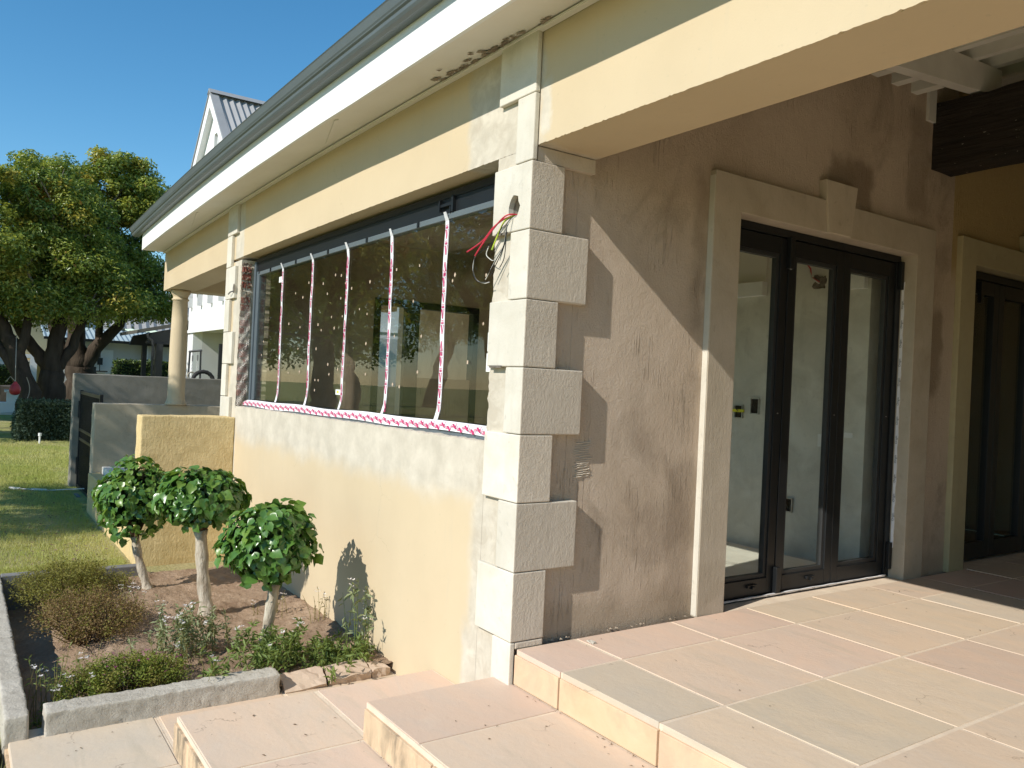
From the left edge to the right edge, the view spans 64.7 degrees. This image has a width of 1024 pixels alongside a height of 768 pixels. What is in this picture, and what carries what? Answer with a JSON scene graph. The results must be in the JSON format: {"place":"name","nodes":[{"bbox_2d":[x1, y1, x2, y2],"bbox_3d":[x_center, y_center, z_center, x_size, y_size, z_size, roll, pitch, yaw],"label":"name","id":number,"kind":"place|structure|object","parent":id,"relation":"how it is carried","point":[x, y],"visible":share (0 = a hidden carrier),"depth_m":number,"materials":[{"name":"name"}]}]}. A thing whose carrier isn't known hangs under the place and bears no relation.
{"place":"outdoors","nodes":[
{"label":"outdoors","id":0,"kind":"place"},
{"bbox_2d":[0,0,384,332],"label":"sky","id":1,"kind":"structure","parent":0,"point":[136,76],"materials":[{"name":"blue"}]},
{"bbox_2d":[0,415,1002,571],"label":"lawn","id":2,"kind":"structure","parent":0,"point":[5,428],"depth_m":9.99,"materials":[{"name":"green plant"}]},
{"bbox_2d":[0,385,10,401],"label":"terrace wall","id":3,"kind":"structure","parent":2,"relation":"on","point":[3,394],"depth_m":33.29,"materials":[{"name":"concrete"}]},
{"bbox_2d":[0,364,12,384],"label":"hedge","id":4,"kind":"object","parent":2,"relation":"on","point":[5,374],"visible":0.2,"depth_m":35.95,"materials":[{"name":"green plant"}]},
{"bbox_2d":[0,390,18,414],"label":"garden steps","id":5,"kind":"structure","parent":2,"relation":"on","point":[7,407],"depth_m":30.00,"materials":[{"name":"grey concrete"}]},
{"bbox_2d":[0,576,28,767],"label":"garden kerb","id":6,"kind":"structure","parent":2,"relation":"on","point":[14,719],"depth_m":4.17,"materials":[{"name":"concrete"}]},
{"bbox_2d":[0,315,46,381],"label":"cream house","id":7,"kind":"structure","parent":2,"relation":"on","point":[38,337],"depth_m":42.44,"materials":[{"name":"beige paint"}]},
{"bbox_2d":[0,162,71,406],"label":"tree","id":8,"kind":"object","parent":2,"relation":"on","point":[11,284],"visible":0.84,"depth_m":22.78,"materials":[{"name":"green plant"}]},
{"bbox_2d":[5,335,29,398],"bbox_3d":[-13.466,-0.467,21.930,0.546,1.814,2.511,3,0,-35],"label":"float buoy","id":9,"kind":"object","parent":8,"relation":"hanging from","point":[14,388],"visible":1,"depth_m":20.97,"materials":[{"name":"red plastic"}]},
{"bbox_2d":[9,396,71,441],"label":"hedge","id":10,"kind":"object","parent":2,"relation":"on","point":[49,419],"visible":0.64,"depth_m":19.88,"materials":[{"name":"green plant"}]},
{"bbox_2d":[9,487,83,491],"bbox_3d":[-6.881,1.554,11.970,1.206,0.090,0.062,3,0,5],"label":"pole","id":11,"kind":"object","parent":2,"relation":"on","point":[31,489],"visible":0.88,"depth_m":11.97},
{"bbox_2d":[0,438,128,766],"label":"grass","id":12,"kind":"structure","parent":2,"relation":"on","point":[45,474],"depth_m":10.09,"materials":[{"name":"green plant"}]},
{"bbox_2d":[0,564,137,610],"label":"garden kerb","id":13,"kind":"structure","parent":2,"relation":"on","point":[124,568],"depth_m":6.53,"materials":[{"name":"grey concrete"}]},
{"bbox_2d":[0,148,162,399],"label":"tree","id":14,"kind":"object","parent":2,"relation":"on","point":[77,255],"visible":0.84,"depth_m":23.86,"materials":[{"name":"green plant"}]},
{"bbox_2d":[20,144,188,400],"bbox_3d":[-13.801,-2.946,27.111,6.002,9.877,4.229,3,0,-35],"label":"tree","id":15,"kind":"object","parent":2,"relation":"on","point":[135,191],"visible":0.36,"depth_m":26.71,"materials":[{"name":"green plant"}]},
{"bbox_2d":[86,473,130,560],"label":"wall","id":16,"kind":"structure","parent":2,"relation":"on","point":[91,511],"depth_m":9.97,"materials":[{"name":"yellow paint"}]},
{"bbox_2d":[41,294,188,381],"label":"house","id":17,"kind":"structure","parent":2,"relation":"on","point":[119,346],"depth_m":35.44,"materials":[{"name":"white paint"}]},
{"bbox_2d":[96,354,107,371],"bbox_3d":[-17.625,-0.970,34.663,0.500,0.900,0.200,3,0,-35],"label":"hanging lantern","id":18,"kind":"object","parent":17,"relation":"attached to","point":[100,361],"visible":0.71,"depth_m":34.61,"materials":[{"name":"grey metal"}]},
{"bbox_2d":[109,357,186,376],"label":"hedge","id":19,"kind":"object","parent":2,"relation":"on","point":[131,367],"visible":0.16,"depth_m":32.86,"materials":[{"name":"green plant"}]},
{"bbox_2d":[120,321,188,376],"bbox_3d":[-9.467,-0.150,24.191,3.800,4.560,2.935,3,0,-35],"label":"carport","id":20,"kind":"object","parent":2,"relation":"on","point":[159,340],"visible":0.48,"depth_m":22.36,"materials":[{"name":"grey metal"}]},
{"bbox_2d":[130,414,234,565],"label":"wall","id":21,"kind":"structure","parent":2,"relation":"on","point":[166,443],"depth_m":7.84,"materials":[{"name":"yellow paint"}]},
{"bbox_2d":[8,564,391,728],"bbox_3d":[-2.430,1.772,5.795,2.050,0.239,3.100,3,0,-35],"label":"soil bed","id":22,"kind":"object","parent":2,"relation":"on","point":[226,589],"visible":0.43,"depth_m":5.80,"materials":[{"name":"brown soil"}]},
{"bbox_2d":[23,639,102,726],"bbox_3d":[-2.453,1.658,4.420,0.389,0.441,0.332,3,0,-35],"label":"flowering plant","id":23,"kind":"object","parent":22,"relation":"on","point":[54,698],"visible":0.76,"depth_m":4.39,"materials":[{"name":"green plant"}]},
{"bbox_2d":[29,684,107,729],"bbox_3d":[-2.351,1.767,4.313,0.361,0.261,0.390,3,0,32],"label":"flowering plant","id":24,"kind":"object","parent":22,"relation":"on","point":[39,723],"visible":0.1,"depth_m":4.30,"materials":[{"name":"green plant"}]},
{"bbox_2d":[2,550,135,612],"bbox_3d":[-3.458,1.535,6.372,0.956,0.458,1.239,3,0,-35],"label":"heath shrub","id":25,"kind":"object","parent":22,"relation":"on","point":[61,574],"visible":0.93,"depth_m":6.27,"materials":[{"name":"green plant"}]},
{"bbox_2d":[20,580,152,651],"bbox_3d":[-2.905,1.556,5.545,0.842,0.407,1.052,3,0,-35],"label":"heath shrub","id":26,"kind":"object","parent":22,"relation":"on","point":[88,619],"visible":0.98,"depth_m":5.44,"materials":[{"name":"plant"}]},
{"bbox_2d":[39,640,194,700],"bbox_3d":[-2.221,1.639,4.600,0.806,0.313,0.468,3,0,-35],"label":"heath shrub","id":27,"kind":"object","parent":22,"relation":"on","point":[139,665],"visible":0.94,"depth_m":4.56,"materials":[{"name":"green plant"}]},
{"bbox_2d":[91,454,171,589],"bbox_3d":[-3.053,1.161,6.569,0.688,1.174,0.714,3,0,-35],"label":"topiary tree","id":28,"kind":"object","parent":22,"relation":"on","point":[121,498],"visible":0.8,"depth_m":6.39,"materials":[{"name":"green plant"}]},
{"bbox_2d":[118,582,158,610],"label":"flowering plant","id":29,"kind":"object","parent":22,"relation":"on","point":[139,588],"visible":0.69,"depth_m":6.03,"materials":[{"name":"grey plant"}]},
{"bbox_2d":[124,600,245,666],"bbox_3d":[-2.072,1.585,5.122,0.730,0.402,0.544,3,0,-35],"label":"flowering plant","id":30,"kind":"object","parent":22,"relation":"on","point":[183,624],"visible":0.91,"depth_m":5.11,"materials":[{"name":"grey plant"}]},
{"bbox_2d":[151,465,251,616],"bbox_3d":[-2.329,1.190,6.040,0.673,1.179,0.677,3,0,7],"label":"topiary tree","id":31,"kind":"object","parent":22,"relation":"on","point":[197,500],"visible":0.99,"depth_m":5.87,"materials":[{"name":"green plant"}]},
{"bbox_2d":[196,645,238,680],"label":"flowering plant","id":32,"kind":"object","parent":22,"relation":"on","point":[215,669],"visible":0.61,"depth_m":4.58,"materials":[{"name":"green plant"}]},
{"bbox_2d":[226,617,308,673],"bbox_3d":[-1.480,1.616,4.957,0.525,0.339,0.548,3,0,-35],"label":"flowering plant","id":33,"kind":"object","parent":22,"relation":"on","point":[270,652],"visible":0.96,"depth_m":4.92,"materials":[{"name":"green plant"}]},
{"bbox_2d":[212,497,323,647],"bbox_3d":[-1.567,1.271,5.169,0.689,1.048,0.642,3,0,-35],"label":"topiary tree","id":34,"kind":"object","parent":22,"relation":"on","point":[269,546],"visible":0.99,"depth_m":5.01,"materials":[{"name":"green plant"}]},
{"bbox_2d":[251,590,286,615],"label":"flowering plant","id":35,"kind":"object","parent":22,"relation":"on","point":[282,596],"visible":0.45,"depth_m":6.08,"materials":[{"name":"white plant"}]},
{"bbox_2d":[304,586,327,621],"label":"flowering plant","id":36,"kind":"object","parent":22,"relation":"on","point":[315,608],"visible":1,"depth_m":5.92,"materials":[{"name":"white plant"}]},
{"bbox_2d":[283,627,377,684],"bbox_3d":[-1.081,1.694,5.080,0.551,0.252,0.624,3,0,25],"label":"flowering plant","id":37,"kind":"object","parent":22,"relation":"on","point":[329,650],"visible":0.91,"depth_m":5.02,"materials":[{"name":"green plant"}]},
{"bbox_2d":[337,578,374,654],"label":"flowering plant","id":38,"kind":"object","parent":22,"relation":"on","point":[365,624],"visible":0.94,"depth_m":5.27,"materials":[{"name":"green plant"}]},
{"bbox_2d":[187,349,214,378],"bbox_3d":[-5.822,0.663,14.897,0.563,2.620,0.270,3,0,-4],"label":"tyre swing","id":39,"kind":"object","parent":2,"relation":"on","point":[199,372],"visible":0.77,"depth_m":14.98,"materials":[{"name":"metal"}]},
{"bbox_2d":[67,373,394,485],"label":"garden wall","id":40,"kind":"structure","parent":2,"relation":"on","point":[110,388],"depth_m":13.11,"materials":[{"name":"grey concrete"}]},
{"bbox_2d":[75,390,102,496],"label":"garden gate","id":41,"kind":"structure","parent":40,"relation":"attached to","point":[87,401],"depth_m":12.05,"materials":[{"name":"black metal"}]},
{"bbox_2d":[89,403,380,473],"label":"wall","id":42,"kind":"structure","parent":2,"relation":"on","point":[113,434],"depth_m":10.71,"materials":[{"name":"grey concrete"}]},
{"bbox_2d":[186,88,398,386],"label":"gabled house","id":43,"kind":"structure","parent":2,"relation":"on","point":[225,114],"depth_m":21.40,"materials":[{"name":"white paint"}]},
{"bbox_2d":[4,670,656,767],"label":"steps","id":44,"kind":"structure","parent":2,"relation":"on","point":[390,721],"depth_m":3.68,"materials":[{"name":"stone"}]},
{"bbox_2d":[41,667,280,736],"bbox_3d":[-1.845,1.709,4.344,1.178,0.164,0.148,3,0,-35],"label":"edging stone","id":45,"kind":"object","parent":44,"relation":"on","point":[63,716],"visible":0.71,"depth_m":4.26,"materials":[{"name":"stone"}]},
{"bbox_2d":[280,666,326,693],"bbox_3d":[-1.230,1.756,4.752,0.251,0.142,0.170,3,0,-35],"label":"edging stone","id":46,"kind":"object","parent":44,"relation":"on","point":[310,678],"visible":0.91,"depth_m":4.74,"materials":[{"name":"stone"}]},
{"bbox_2d":[321,658,370,685],"bbox_3d":[-1.006,1.760,4.911,0.283,0.115,0.158,3,0,-35],"label":"edging stone","id":47,"kind":"object","parent":44,"relation":"on","point":[360,670],"visible":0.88,"depth_m":4.89,"materials":[{"name":"stone"}]},
{"bbox_2d":[366,661,389,677],"bbox_3d":[-0.835,1.772,5.015,0.125,0.074,0.122,3,0,-35],"label":"edging stone","id":48,"kind":"object","parent":44,"relation":"on","point":[378,669],"visible":0.89,"depth_m":4.98,"materials":[{"name":"stone"}]},
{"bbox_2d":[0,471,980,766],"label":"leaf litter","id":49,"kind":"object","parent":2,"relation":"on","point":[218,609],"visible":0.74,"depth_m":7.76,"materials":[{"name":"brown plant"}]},
{"bbox_2d":[102,0,1023,684],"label":"house","id":50,"kind":"structure","parent":2,"relation":"on","point":[738,318],"depth_m":5.28,"materials":[{"name":"paint"}]},
{"bbox_2d":[274,263,283,401],"bbox_3d":[-2.162,-0.462,7.469,0.032,1.306,0.089,3,0,-35],"label":"tape","id":51,"kind":"object","parent":50,"relation":"attached to","point":[280,333],"visible":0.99,"depth_m":7.46,"materials":[{"name":"white plastic"}]},
{"bbox_2d":[303,253,313,404],"bbox_3d":[-1.733,-0.447,6.844,0.034,1.310,0.088,3,0,-35],"label":"tape","id":52,"kind":"object","parent":50,"relation":"attached to","point":[308,354],"visible":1,"depth_m":6.83,"materials":[{"name":"white plastic"}]},
{"bbox_2d":[337,242,349,408],"bbox_3d":[-1.312,-0.433,6.232,0.036,1.312,0.089,3,0,-35],"label":"tape","id":53,"kind":"object","parent":50,"relation":"attached to","point":[345,318],"visible":0.99,"depth_m":6.22,"materials":[{"name":"white plastic"}]},
{"bbox_2d":[243,400,486,435],"bbox_3d":[-1.377,0.225,6.233,0.046,0.092,4.630,3,0,-35],"label":"tape","id":54,"kind":"object","parent":50,"relation":"on","point":[460,427],"visible":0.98,"depth_m":5.53,"materials":[{"name":"white plastic"}]},
{"bbox_2d":[244,176,494,439],"bbox_3d":[-1.266,-0.474,6.274,0.190,1.535,4.633,3,0,-35],"label":"window","id":55,"kind":"structure","parent":50,"relation":"in","point":[476,198],"depth_m":5.97,"materials":[{"name":"grey metal"}]},
{"bbox_2d":[380,228,393,413],"bbox_3d":[-0.874,-0.416,5.599,0.032,1.312,0.097,3,0,-35],"label":"tape","id":56,"kind":"object","parent":50,"relation":"attached to","point":[389,325],"visible":0.99,"depth_m":5.58,"materials":[{"name":"white plastic"}]},
{"bbox_2d":[434,212,448,419],"bbox_3d":[-0.445,-0.399,4.976,0.033,1.310,0.091,3,0,-35],"label":"tape","id":57,"kind":"object","parent":50,"relation":"attached to","point":[442,327],"visible":0.98,"depth_m":4.96,"materials":[{"name":"white plastic"}]},
{"bbox_2d":[415,378,468,421],"bbox_3d":[-0.866,0.613,9.741,0.728,1.350,0.040,3,0,-35],"label":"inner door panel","id":58,"kind":"structure","parent":50,"relation":"in","point":[455,393],"depth_m":9.74,"materials":[{"name":"beige wood"}]},
{"bbox_2d":[467,214,516,283],"bbox_3d":[-0.129,-0.701,4.238,0.055,0.344,0.385,3,0,-44],"label":"loose wiring","id":59,"kind":"object","parent":50,"relation":"hanging from","point":[495,225],"visible":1,"depth_m":4.19,"materials":[{"name":"plastic"}]},
{"bbox_2d":[724,229,787,599],"bbox_3d":[1.527,0.199,5.189,0.593,2.338,0.090,3,0,-35],"label":"door","id":60,"kind":"structure","parent":50,"relation":"in","point":[760,582],"depth_m":5.31,"materials":[{"name":"black metal"}]},
{"bbox_2d":[774,241,843,590],"bbox_3d":[2.034,0.223,5.538,0.614,2.338,0.090,3,0,-35],"label":"door","id":61,"kind":"structure","parent":50,"relation":"in","point":[818,573],"depth_m":5.65,"materials":[{"name":"black metal"}]},
{"bbox_2d":[830,252,895,582],"bbox_3d":[2.548,0.248,5.910,0.648,2.338,0.062,3,0,-35],"label":"door","id":62,"kind":"structure","parent":50,"relation":"in","point":[848,569],"depth_m":6.02,"materials":[{"name":"black metal"}]},
{"bbox_2d":[963,279,999,559],"bbox_3d":[3.904,0.303,6.847,0.615,2.355,0.060,3,0,-35],"label":"door","id":63,"kind":"structure","parent":50,"relation":"in","point":[977,548],"depth_m":6.96,"materials":[{"name":"black metal"}]},
{"bbox_2d":[988,285,1023,555],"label":"door","id":64,"kind":"structure","parent":50,"relation":"in","point":[1012,542],"depth_m":7.27,"materials":[{"name":"black metal"}]},
{"bbox_2d":[1021,494,1023,550],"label":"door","id":65,"kind":"structure","parent":50,"relation":"in","point":[1022,540],"depth_m":7.35,"materials":[{"name":"black metal"}]},
{"bbox_2d":[513,550,1023,767],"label":"patio","id":66,"kind":"structure","parent":2,"relation":"on","point":[883,672],"depth_m":3.77,"materials":[{"name":"beige tile"}]},
{"bbox_2d":[551,615,685,639],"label":"mortar droppings","id":67,"kind":"object","parent":66,"relation":"on","point":[631,626],"visible":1,"depth_m":4.49,"materials":[{"name":"grey concrete"}]}
]}

